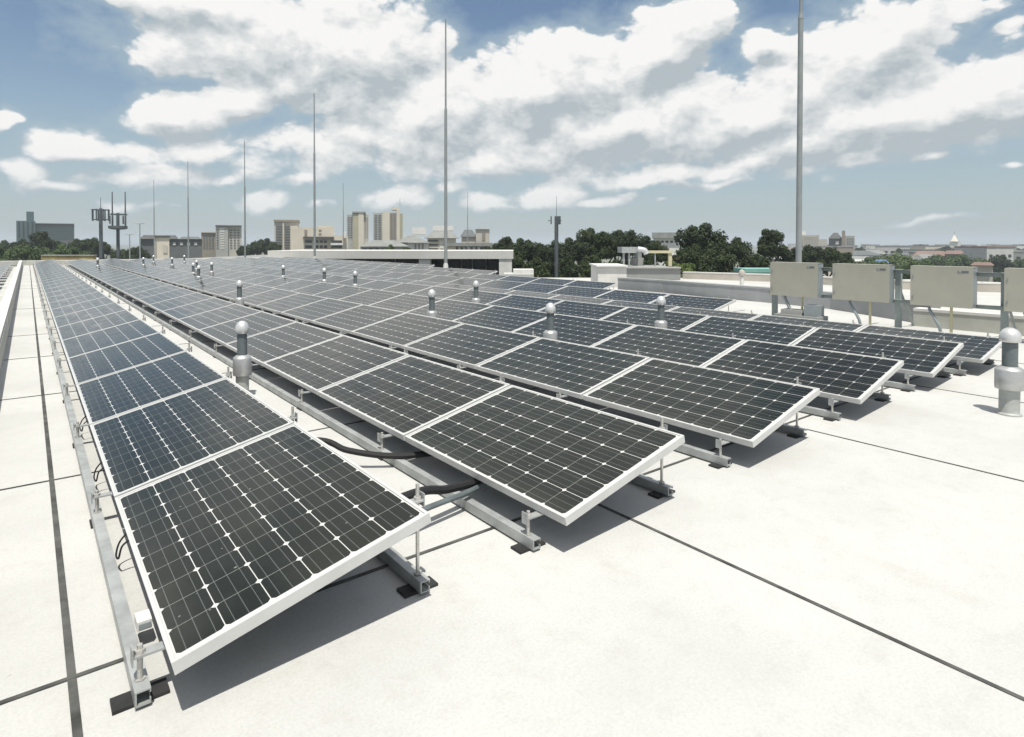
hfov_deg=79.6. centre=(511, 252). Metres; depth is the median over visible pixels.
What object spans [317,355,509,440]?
solar panel
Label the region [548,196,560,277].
antenna mast
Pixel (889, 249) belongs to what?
town house
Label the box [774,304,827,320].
plinth
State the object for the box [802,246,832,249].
town house
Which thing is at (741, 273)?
capped pipe
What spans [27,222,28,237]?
window
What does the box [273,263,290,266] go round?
solar panel
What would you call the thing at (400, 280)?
solar panel
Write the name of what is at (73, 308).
solar panel
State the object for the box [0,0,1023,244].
sky
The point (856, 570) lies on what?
roof
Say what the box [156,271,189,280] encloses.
solar panel
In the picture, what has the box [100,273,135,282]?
solar panel
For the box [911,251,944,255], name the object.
town house
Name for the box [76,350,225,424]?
solar panel
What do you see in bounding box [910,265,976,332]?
inverter cabinet
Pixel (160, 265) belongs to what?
solar panel
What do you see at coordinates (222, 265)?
solar panel
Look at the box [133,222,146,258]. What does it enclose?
street lamp
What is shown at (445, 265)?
lightning rod
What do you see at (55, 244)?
tree
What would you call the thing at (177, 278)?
solar panel
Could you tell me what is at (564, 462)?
solar panel
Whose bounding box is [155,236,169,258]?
stair house
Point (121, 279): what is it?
solar panel
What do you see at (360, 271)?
solar panel
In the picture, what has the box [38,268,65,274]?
solar panel
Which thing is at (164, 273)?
solar panel
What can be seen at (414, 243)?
white house
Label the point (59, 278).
solar panel
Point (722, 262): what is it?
tree
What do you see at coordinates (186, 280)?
solar panel
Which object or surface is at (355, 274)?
roof vent
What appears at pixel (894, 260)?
tree
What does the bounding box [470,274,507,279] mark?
solar panel
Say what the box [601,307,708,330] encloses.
solar panel
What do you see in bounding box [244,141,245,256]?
lightning rod
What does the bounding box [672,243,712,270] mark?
tree
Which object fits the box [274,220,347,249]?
apartment block
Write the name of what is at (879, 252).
town house
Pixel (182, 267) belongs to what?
solar panel
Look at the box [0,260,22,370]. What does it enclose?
parapet
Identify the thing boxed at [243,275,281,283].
solar panel
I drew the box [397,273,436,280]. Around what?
solar panel
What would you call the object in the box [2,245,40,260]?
tree
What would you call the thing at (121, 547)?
module cable
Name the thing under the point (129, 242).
street lamp
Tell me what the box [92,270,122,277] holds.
solar panel
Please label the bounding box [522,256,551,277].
tree
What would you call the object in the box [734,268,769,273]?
turquoise shed
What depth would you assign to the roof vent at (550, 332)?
7.90 m
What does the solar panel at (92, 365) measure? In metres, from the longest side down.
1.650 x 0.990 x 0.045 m
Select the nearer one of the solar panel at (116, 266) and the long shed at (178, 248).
the solar panel at (116, 266)
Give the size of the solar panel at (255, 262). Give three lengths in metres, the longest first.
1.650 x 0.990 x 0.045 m
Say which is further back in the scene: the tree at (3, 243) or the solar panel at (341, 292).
the tree at (3, 243)
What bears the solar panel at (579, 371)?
attached to the panel rack at (720, 460)
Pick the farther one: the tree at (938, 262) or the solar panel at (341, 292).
the tree at (938, 262)
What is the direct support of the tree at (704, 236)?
on the ground
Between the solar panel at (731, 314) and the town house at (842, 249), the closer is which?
the solar panel at (731, 314)
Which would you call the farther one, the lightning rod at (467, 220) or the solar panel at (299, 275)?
the lightning rod at (467, 220)
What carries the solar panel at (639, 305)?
attached to the panel rack at (961, 372)
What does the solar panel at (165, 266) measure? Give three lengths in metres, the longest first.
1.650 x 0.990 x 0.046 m
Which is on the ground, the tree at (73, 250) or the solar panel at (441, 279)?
the tree at (73, 250)
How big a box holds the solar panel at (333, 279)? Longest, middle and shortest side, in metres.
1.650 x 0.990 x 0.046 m
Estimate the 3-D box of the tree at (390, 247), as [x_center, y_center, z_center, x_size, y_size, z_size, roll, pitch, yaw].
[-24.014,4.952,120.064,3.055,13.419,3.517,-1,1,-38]
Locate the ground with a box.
[96,244,980,274]
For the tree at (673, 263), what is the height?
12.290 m
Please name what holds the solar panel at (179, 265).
attached to the panel rack at (832, 415)
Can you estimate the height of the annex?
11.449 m
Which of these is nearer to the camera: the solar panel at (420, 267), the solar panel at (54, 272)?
the solar panel at (54, 272)
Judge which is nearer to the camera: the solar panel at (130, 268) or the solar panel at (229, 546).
the solar panel at (229, 546)
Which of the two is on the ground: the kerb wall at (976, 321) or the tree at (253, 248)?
the tree at (253, 248)
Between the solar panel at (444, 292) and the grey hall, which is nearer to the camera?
the solar panel at (444, 292)
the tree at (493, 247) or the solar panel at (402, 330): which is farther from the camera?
the tree at (493, 247)
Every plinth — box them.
[627,265,680,279]
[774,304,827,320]
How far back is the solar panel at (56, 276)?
22.62 m
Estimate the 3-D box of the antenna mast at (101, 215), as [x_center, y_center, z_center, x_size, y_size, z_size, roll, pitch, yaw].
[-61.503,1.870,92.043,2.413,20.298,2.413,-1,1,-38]
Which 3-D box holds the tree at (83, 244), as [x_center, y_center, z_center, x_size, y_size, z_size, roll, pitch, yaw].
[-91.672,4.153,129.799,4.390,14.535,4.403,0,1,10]
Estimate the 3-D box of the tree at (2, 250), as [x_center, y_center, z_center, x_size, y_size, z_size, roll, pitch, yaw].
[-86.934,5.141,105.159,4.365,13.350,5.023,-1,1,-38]
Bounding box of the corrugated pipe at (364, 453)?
[317,437,431,458]
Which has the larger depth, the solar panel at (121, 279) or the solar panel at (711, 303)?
the solar panel at (121, 279)
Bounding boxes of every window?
[18,222,19,237]
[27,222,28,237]
[331,240,341,242]
[331,245,341,247]
[447,261,459,268]
[463,261,470,268]
[474,261,484,269]
[487,261,497,274]
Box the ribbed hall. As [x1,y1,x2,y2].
[828,231,854,250]
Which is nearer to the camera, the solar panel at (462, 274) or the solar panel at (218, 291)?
the solar panel at (218, 291)
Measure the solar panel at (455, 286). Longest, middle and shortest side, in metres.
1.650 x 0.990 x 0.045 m
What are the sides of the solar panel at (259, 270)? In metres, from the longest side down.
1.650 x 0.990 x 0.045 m
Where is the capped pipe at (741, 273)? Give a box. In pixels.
[738,269,744,284]
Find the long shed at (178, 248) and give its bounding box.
[140,235,201,258]
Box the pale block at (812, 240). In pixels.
[802,231,826,245]
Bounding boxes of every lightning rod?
[153,179,154,255]
[187,161,188,257]
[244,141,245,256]
[313,93,315,257]
[343,198,343,249]
[443,19,447,267]
[467,192,467,249]
[796,0,803,261]
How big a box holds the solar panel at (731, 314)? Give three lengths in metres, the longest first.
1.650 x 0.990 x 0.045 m
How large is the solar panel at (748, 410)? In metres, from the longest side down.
1.650 x 0.990 x 0.045 m
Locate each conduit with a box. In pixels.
[401,478,480,498]
[421,482,487,510]
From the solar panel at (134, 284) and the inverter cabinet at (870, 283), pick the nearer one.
the inverter cabinet at (870, 283)
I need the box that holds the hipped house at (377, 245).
[360,240,407,249]
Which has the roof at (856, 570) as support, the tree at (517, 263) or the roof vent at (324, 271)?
the roof vent at (324, 271)
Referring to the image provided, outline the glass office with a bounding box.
[16,212,74,245]
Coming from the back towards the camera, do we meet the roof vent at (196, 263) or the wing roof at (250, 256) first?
the wing roof at (250, 256)
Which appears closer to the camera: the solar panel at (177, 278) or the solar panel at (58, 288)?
the solar panel at (58, 288)
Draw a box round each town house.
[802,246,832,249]
[833,246,853,255]
[852,256,868,258]
[853,251,879,257]
[861,245,874,248]
[866,250,887,259]
[875,245,910,254]
[884,253,908,257]
[902,249,939,253]
[907,254,935,260]
[910,245,941,248]
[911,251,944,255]
[954,246,1013,262]
[992,245,1023,249]
[1013,251,1023,260]
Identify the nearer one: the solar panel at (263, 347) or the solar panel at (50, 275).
the solar panel at (263, 347)
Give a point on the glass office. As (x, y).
(62, 232)
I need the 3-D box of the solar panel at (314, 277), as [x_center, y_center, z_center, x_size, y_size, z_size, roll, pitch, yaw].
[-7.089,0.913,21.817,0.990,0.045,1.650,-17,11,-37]
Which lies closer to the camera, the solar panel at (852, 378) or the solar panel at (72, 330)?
the solar panel at (852, 378)
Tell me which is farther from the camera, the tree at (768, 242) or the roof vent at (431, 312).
the tree at (768, 242)
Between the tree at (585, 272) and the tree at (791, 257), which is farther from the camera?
the tree at (791, 257)
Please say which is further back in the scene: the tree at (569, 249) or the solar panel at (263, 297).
the tree at (569, 249)
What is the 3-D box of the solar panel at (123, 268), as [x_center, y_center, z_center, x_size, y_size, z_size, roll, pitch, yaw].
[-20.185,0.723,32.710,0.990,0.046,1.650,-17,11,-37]
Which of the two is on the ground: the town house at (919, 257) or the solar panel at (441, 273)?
the town house at (919, 257)
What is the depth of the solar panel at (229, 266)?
31.01 m
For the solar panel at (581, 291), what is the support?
attached to the panel rack
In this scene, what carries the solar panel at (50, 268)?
attached to the panel rack at (143, 691)
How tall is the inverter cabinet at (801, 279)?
1.302 m
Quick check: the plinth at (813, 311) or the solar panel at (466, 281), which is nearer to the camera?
the plinth at (813, 311)
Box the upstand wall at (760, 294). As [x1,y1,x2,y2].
[618,277,940,321]
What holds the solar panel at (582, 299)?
attached to the panel rack at (961, 372)
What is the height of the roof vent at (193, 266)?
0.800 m
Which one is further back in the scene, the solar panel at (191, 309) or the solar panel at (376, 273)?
the solar panel at (376, 273)
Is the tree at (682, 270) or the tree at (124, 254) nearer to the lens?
the tree at (682, 270)
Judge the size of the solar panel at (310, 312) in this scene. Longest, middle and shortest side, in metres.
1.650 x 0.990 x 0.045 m
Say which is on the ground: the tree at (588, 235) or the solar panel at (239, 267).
the tree at (588, 235)
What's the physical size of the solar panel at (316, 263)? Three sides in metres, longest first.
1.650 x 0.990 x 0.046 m
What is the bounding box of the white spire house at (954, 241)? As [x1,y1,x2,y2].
[949,231,960,247]
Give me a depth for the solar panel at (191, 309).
11.81 m
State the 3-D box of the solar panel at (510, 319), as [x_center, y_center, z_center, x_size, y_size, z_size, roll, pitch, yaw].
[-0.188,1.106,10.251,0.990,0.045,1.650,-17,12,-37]
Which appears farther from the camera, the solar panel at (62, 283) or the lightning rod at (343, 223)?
the lightning rod at (343, 223)
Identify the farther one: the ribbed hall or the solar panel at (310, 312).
the ribbed hall
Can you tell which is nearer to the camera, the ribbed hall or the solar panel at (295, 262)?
the solar panel at (295, 262)
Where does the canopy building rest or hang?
on the ground
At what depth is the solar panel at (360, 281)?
19.26 m
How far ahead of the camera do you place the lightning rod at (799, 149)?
17.89 m
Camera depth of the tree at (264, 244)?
179.07 m
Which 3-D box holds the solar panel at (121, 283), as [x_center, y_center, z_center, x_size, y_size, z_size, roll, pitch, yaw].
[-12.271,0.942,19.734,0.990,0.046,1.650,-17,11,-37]
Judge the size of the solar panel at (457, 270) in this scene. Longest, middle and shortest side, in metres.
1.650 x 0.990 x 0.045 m
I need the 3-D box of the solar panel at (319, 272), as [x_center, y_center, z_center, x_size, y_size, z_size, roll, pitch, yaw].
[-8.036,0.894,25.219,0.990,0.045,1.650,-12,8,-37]
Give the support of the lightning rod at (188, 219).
on the wing roof at (250, 256)
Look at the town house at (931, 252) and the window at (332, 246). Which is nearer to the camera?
the window at (332, 246)
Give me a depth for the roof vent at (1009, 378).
5.59 m
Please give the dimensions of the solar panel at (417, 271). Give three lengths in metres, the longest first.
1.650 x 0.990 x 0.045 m
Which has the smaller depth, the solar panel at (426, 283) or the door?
the solar panel at (426, 283)
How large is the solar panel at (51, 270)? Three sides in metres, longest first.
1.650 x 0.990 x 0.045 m
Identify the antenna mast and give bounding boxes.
[91,197,109,259]
[108,192,127,258]
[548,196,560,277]
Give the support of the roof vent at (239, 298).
on the roof at (856, 570)
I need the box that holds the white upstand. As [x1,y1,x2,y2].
[589,263,627,286]
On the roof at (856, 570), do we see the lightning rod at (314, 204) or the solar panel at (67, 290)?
the lightning rod at (314, 204)
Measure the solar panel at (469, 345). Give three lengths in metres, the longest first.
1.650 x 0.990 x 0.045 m
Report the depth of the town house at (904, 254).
315.56 m
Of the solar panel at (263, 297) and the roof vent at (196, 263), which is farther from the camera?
the roof vent at (196, 263)
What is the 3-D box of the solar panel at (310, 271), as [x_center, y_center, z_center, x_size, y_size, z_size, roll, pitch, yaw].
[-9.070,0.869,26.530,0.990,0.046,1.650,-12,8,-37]
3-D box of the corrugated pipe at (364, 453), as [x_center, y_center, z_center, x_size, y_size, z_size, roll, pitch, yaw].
[-0.997,1.351,4.270,1.911,0.221,0.322,0,1,-23]
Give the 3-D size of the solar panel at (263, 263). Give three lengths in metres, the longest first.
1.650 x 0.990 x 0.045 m
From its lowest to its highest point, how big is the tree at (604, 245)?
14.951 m
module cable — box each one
[79,416,87,431]
[93,461,103,481]
[115,533,128,559]
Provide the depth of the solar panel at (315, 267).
30.09 m
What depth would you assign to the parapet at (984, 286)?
26.27 m
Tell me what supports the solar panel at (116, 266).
attached to the panel rack at (720, 460)
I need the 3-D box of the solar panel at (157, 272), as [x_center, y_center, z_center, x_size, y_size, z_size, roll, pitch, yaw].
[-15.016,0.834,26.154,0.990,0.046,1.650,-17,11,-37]
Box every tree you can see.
[0,240,9,249]
[0,245,10,260]
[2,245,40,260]
[6,238,30,249]
[26,231,52,249]
[33,246,52,259]
[47,244,71,254]
[50,240,66,251]
[67,238,92,252]
[67,246,91,254]
[80,237,107,256]
[103,242,113,258]
[110,249,135,258]
[126,246,151,258]
[236,245,246,255]
[246,242,262,255]
[254,238,272,254]
[267,242,281,250]
[383,244,394,249]
[483,243,496,249]
[496,236,513,249]
[508,238,538,267]
[512,255,524,271]
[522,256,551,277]
[525,242,553,261]
[543,240,559,265]
[547,258,579,277]
[558,237,588,265]
[576,227,596,254]
[577,254,601,277]
[585,231,617,262]
[610,230,631,261]
[610,259,627,264]
[616,229,646,263]
[630,258,657,264]
[632,235,654,256]
[642,240,668,265]
[665,261,677,266]
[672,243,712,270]
[674,222,728,262]
[674,263,693,277]
[681,262,698,271]
[695,249,737,272]
[715,236,753,270]
[738,253,770,267]
[756,228,788,261]
[774,247,808,262]
[802,244,825,273]
[815,247,842,276]
[840,252,855,263]
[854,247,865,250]
[858,256,880,263]
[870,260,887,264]
[880,251,912,268]
[892,248,902,252]
[897,260,919,278]
[907,258,931,265]
[928,254,960,265]
[928,258,946,265]
[938,246,954,251]
[955,253,983,266]
[988,254,1015,281]
[993,277,1000,281]
[1013,258,1023,267]
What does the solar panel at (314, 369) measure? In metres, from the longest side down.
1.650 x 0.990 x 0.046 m
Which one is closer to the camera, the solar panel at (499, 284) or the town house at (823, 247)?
the solar panel at (499, 284)
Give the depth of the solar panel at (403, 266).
30.85 m
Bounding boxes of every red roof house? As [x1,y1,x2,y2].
[944,250,963,257]
[971,262,993,281]
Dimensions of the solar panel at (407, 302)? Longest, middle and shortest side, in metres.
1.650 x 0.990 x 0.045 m
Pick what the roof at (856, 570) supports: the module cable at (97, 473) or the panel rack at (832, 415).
the panel rack at (832, 415)
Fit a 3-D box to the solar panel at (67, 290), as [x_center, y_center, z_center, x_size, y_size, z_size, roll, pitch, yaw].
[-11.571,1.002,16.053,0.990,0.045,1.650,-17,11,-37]
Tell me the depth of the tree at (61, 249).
98.81 m
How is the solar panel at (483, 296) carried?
attached to the panel rack at (908, 387)
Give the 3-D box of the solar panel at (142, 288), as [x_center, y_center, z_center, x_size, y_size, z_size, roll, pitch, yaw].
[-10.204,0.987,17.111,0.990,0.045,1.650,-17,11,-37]
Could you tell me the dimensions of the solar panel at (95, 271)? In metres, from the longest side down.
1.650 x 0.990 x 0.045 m
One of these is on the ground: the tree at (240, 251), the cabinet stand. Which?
the tree at (240, 251)
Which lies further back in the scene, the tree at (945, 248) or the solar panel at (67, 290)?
the tree at (945, 248)
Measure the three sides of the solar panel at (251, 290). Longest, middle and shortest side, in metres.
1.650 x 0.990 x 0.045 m
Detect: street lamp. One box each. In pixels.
[123,233,135,258]
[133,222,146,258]
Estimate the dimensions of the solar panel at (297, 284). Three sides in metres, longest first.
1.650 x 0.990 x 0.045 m
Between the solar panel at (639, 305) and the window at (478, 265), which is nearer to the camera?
the solar panel at (639, 305)
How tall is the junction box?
0.035 m
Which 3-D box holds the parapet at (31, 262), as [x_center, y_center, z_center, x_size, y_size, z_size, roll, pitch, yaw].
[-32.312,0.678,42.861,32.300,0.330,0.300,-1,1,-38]
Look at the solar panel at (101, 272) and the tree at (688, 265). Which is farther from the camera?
the tree at (688, 265)
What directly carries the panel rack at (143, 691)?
on the roof at (856, 570)
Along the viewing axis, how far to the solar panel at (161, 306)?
13.12 m
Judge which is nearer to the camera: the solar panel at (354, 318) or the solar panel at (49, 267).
the solar panel at (354, 318)
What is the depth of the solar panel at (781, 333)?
8.71 m
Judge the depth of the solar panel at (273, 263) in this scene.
35.35 m
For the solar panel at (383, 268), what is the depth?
28.52 m
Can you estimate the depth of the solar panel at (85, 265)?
34.17 m
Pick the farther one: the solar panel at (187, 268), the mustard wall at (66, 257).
the mustard wall at (66, 257)
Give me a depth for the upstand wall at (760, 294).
16.81 m
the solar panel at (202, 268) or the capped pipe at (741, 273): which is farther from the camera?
the solar panel at (202, 268)
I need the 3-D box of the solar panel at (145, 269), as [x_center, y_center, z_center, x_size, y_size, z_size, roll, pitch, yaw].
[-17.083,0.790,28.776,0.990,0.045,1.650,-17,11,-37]
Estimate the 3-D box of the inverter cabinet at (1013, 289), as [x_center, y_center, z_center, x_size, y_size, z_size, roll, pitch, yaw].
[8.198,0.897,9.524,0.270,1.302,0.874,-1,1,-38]
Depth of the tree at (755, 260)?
57.58 m
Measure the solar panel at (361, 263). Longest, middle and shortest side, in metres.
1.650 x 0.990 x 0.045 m
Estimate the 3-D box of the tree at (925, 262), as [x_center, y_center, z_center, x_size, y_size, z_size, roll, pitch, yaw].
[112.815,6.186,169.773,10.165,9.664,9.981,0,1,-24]
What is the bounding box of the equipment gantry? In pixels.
[617,246,671,265]
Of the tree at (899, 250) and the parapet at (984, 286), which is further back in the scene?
the tree at (899, 250)
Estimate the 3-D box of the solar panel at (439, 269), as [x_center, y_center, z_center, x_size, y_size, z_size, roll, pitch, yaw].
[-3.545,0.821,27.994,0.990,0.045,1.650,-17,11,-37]
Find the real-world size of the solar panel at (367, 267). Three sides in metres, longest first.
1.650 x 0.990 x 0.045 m
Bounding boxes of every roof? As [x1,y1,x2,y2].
[0,264,1023,736]
[0,266,16,302]
[205,255,267,257]
[553,278,1022,314]
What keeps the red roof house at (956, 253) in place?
on the ground
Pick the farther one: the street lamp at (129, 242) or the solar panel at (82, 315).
the street lamp at (129, 242)
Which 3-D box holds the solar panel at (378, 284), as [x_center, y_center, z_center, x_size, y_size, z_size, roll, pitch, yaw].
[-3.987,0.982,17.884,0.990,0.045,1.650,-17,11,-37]
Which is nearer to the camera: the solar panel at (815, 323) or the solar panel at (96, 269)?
the solar panel at (815, 323)
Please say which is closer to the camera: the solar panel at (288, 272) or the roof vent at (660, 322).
the roof vent at (660, 322)
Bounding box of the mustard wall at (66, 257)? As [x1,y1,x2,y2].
[41,255,95,259]
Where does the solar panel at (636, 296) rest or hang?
attached to the panel rack
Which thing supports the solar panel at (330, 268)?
attached to the panel rack
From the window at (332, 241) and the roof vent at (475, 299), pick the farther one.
the window at (332, 241)
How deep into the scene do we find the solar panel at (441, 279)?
20.88 m
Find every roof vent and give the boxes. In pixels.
[191,263,195,272]
[195,260,197,272]
[196,265,201,278]
[209,262,213,275]
[233,321,251,390]
[235,280,243,305]
[281,265,285,276]
[321,268,326,282]
[352,271,358,286]
[427,289,436,317]
[472,281,479,302]
[543,303,557,339]
[654,296,666,328]
[994,328,1023,416]
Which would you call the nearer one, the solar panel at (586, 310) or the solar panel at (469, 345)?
the solar panel at (469, 345)
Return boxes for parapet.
[0,257,259,265]
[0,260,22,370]
[683,271,1000,291]
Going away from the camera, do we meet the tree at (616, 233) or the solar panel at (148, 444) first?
the solar panel at (148, 444)
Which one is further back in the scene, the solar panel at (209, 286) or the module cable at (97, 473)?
the solar panel at (209, 286)
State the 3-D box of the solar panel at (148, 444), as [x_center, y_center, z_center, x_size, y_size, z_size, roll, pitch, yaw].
[-2.266,1.201,4.251,0.990,0.045,1.650,-17,11,-37]
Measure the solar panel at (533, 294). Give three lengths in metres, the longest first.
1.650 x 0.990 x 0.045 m
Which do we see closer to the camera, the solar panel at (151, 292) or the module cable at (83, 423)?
the module cable at (83, 423)
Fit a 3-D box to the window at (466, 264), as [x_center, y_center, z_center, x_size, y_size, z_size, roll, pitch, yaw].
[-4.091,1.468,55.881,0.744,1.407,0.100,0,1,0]
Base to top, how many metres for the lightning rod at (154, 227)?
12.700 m
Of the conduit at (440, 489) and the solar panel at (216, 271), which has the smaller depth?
the conduit at (440, 489)
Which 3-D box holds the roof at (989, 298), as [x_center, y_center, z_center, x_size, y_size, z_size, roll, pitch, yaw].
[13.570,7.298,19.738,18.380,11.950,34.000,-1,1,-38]
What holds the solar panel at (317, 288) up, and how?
attached to the panel rack at (832, 415)
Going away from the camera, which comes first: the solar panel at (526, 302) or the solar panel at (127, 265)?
the solar panel at (526, 302)
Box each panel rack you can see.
[33,263,437,715]
[64,258,674,554]
[100,260,806,468]
[167,260,890,421]
[222,261,994,375]
[225,263,950,391]
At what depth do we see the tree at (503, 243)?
71.35 m
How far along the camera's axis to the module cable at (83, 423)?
4.94 m
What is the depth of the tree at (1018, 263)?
218.92 m
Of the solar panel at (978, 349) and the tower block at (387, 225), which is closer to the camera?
the solar panel at (978, 349)
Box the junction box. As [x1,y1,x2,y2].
[134,609,151,631]
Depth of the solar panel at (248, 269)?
28.47 m
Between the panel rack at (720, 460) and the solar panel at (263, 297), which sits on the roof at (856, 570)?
the panel rack at (720, 460)
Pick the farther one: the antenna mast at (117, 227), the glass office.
the glass office
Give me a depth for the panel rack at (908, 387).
6.66 m
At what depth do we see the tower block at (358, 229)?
300.28 m
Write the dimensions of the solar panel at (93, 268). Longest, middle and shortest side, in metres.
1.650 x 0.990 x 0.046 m
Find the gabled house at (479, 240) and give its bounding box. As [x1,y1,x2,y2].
[447,228,492,249]
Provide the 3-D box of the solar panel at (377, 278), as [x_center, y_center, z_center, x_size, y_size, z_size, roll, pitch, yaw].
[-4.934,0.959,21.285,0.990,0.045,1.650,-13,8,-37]
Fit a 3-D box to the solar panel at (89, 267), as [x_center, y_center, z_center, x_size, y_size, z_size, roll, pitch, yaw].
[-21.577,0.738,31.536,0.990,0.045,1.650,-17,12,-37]
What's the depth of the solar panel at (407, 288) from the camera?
16.61 m
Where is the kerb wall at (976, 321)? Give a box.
[913,307,1023,335]
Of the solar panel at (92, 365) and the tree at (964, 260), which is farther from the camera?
the tree at (964, 260)
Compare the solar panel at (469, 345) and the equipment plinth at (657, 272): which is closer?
the solar panel at (469, 345)
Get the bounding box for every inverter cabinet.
[770,262,822,309]
[832,263,894,324]
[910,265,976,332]
[1004,268,1023,314]
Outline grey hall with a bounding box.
[652,232,679,265]
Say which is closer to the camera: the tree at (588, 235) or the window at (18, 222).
the tree at (588, 235)
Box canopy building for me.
[268,250,512,274]
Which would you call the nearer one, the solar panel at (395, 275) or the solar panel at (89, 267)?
the solar panel at (395, 275)
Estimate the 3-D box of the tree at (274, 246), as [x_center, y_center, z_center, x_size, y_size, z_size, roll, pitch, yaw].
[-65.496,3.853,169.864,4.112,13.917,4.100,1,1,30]
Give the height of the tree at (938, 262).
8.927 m
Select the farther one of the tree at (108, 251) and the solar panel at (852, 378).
the tree at (108, 251)
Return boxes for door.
[163,245,166,252]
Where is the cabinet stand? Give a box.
[769,266,1016,330]
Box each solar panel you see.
[37,265,61,270]
[37,266,62,271]
[38,267,64,272]
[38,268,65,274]
[39,269,68,276]
[39,271,69,278]
[40,272,73,280]
[41,274,75,283]
[42,276,78,285]
[42,278,83,289]
[44,281,87,292]
[45,284,92,297]
[46,287,98,302]
[48,291,105,309]
[51,296,114,317]
[53,302,125,327]
[57,309,139,339]
[61,319,159,357]
[67,332,185,383]
[75,262,96,267]
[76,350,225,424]
[79,264,102,269]
[81,265,105,270]
[83,266,109,272]
[86,267,113,274]
[89,268,119,275]
[90,377,293,497]
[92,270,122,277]
[96,271,129,279]
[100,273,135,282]
[104,274,142,284]
[109,277,149,287]
[113,262,135,267]
[115,279,158,291]
[115,423,430,674]
[117,262,139,267]
[121,263,141,269]
[122,281,169,295]
[124,264,148,270]
[128,265,153,271]
[129,284,180,299]
[133,266,159,272]
[138,267,167,274]
[138,288,195,305]
[143,268,173,276]
[149,270,181,278]
[149,292,212,312]
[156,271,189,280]
[157,262,175,266]
[161,263,182,267]
[162,297,234,320]
[163,273,200,282]
[166,264,188,268]
[172,264,191,269]
[172,275,212,285]
[178,303,260,332]
[179,266,202,270]
[181,277,223,288]
[185,266,209,272]
[192,279,236,292]
[196,268,220,273]
[198,311,296,346]
[201,269,228,275]
[204,282,255,295]
[206,263,223,266]
[213,264,232,267]
[214,270,241,276]
[218,271,252,279]
[219,285,276,300]
[222,265,241,268]
[226,322,341,365]
[228,265,251,269]
[230,273,265,281]
[236,267,260,271]
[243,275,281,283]
[244,289,299,306]
[247,261,264,263]
[247,268,271,272]
[253,262,272,264]
[256,277,300,286]
[256,293,326,313]
[257,269,285,274]
[263,262,280,265]
[263,335,408,394]
[270,270,298,276]
[272,279,319,290]
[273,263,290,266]
[281,298,362,322]
[285,264,302,267]
[286,272,316,278]
[290,261,304,263]
[292,282,344,294]
[293,265,313,268]
[298,262,314,264]
[298,274,333,280]
[299,270,317,272]
[303,266,326,269]
[307,262,324,265]
[312,304,406,333]
[313,271,333,273]
[314,285,370,299]
[315,267,339,271]
[316,275,352,283]
[317,263,335,266]
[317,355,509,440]
[327,273,351,275]
[328,264,348,267]
[328,268,355,272]
[334,278,375,285]
[338,289,404,304]
[340,262,358,264]
[341,265,362,268]
[345,269,373,274]
[345,274,369,277]
[351,312,463,348]
[352,263,370,264]
[355,266,377,269]
[359,270,391,276]
[359,280,401,289]
[363,263,383,265]
[363,276,391,280]
[369,293,442,311]
[370,267,393,270]
[377,272,413,277]
[378,264,398,266]
[382,283,432,293]
[383,278,416,282]
[387,268,412,272]
[392,265,413,268]
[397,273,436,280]
[399,263,416,265]
[403,269,434,273]
[405,323,539,368]
[405,385,684,525]
[408,266,432,269]
[408,299,492,320]
[409,281,445,285]
[411,286,467,297]
[413,264,434,266]
[421,275,463,282]
[425,270,454,275]
[426,267,451,270]
[437,283,473,288]
[444,290,511,303]
[446,268,473,271]
[446,272,479,277]
[447,277,491,285]
[453,305,554,331]
[465,270,497,273]
[468,287,514,293]
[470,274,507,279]
[476,337,649,398]
[479,280,525,288]
[488,295,563,310]
[498,276,538,282]
[504,290,559,297]
[508,283,565,292]
[513,314,634,345]
[528,278,575,284]
[539,300,626,319]
[549,295,612,303]
[550,286,612,297]
[565,280,617,288]
[583,358,819,447]
[592,325,745,366]
[594,290,668,302]
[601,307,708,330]
[603,300,678,310]
[651,294,735,309]
[669,307,760,319]
[682,316,815,344]
[702,339,903,403]
[750,314,865,330]
[792,327,963,377]
[857,325,1001,362]
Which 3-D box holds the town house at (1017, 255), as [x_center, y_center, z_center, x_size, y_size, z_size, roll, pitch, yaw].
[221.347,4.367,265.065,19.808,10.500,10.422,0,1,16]
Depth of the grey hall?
189.52 m
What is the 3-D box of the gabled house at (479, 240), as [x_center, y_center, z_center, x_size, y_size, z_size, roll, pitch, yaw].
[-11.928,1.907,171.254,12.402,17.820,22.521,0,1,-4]
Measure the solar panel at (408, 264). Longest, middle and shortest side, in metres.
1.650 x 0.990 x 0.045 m
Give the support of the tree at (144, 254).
on the ground
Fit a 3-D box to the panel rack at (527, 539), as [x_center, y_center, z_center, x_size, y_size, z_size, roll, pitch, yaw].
[-14.910,0.943,23.073,1.257,0.479,49.960,-1,1,-38]
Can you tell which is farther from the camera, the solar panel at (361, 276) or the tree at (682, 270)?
the tree at (682, 270)
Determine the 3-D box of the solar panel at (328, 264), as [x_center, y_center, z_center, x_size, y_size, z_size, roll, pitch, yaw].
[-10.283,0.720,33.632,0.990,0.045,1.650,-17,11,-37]
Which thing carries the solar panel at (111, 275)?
attached to the panel rack at (527, 539)
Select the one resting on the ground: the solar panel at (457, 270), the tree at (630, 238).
the tree at (630, 238)
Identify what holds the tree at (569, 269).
on the ground
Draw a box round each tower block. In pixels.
[347,211,368,249]
[373,207,402,240]
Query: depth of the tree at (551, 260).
78.81 m
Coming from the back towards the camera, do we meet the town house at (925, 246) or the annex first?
the town house at (925, 246)
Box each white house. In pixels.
[398,227,429,249]
[425,226,458,249]
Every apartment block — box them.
[201,225,241,257]
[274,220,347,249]
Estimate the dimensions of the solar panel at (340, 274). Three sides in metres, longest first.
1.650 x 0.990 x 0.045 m
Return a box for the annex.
[504,269,533,276]

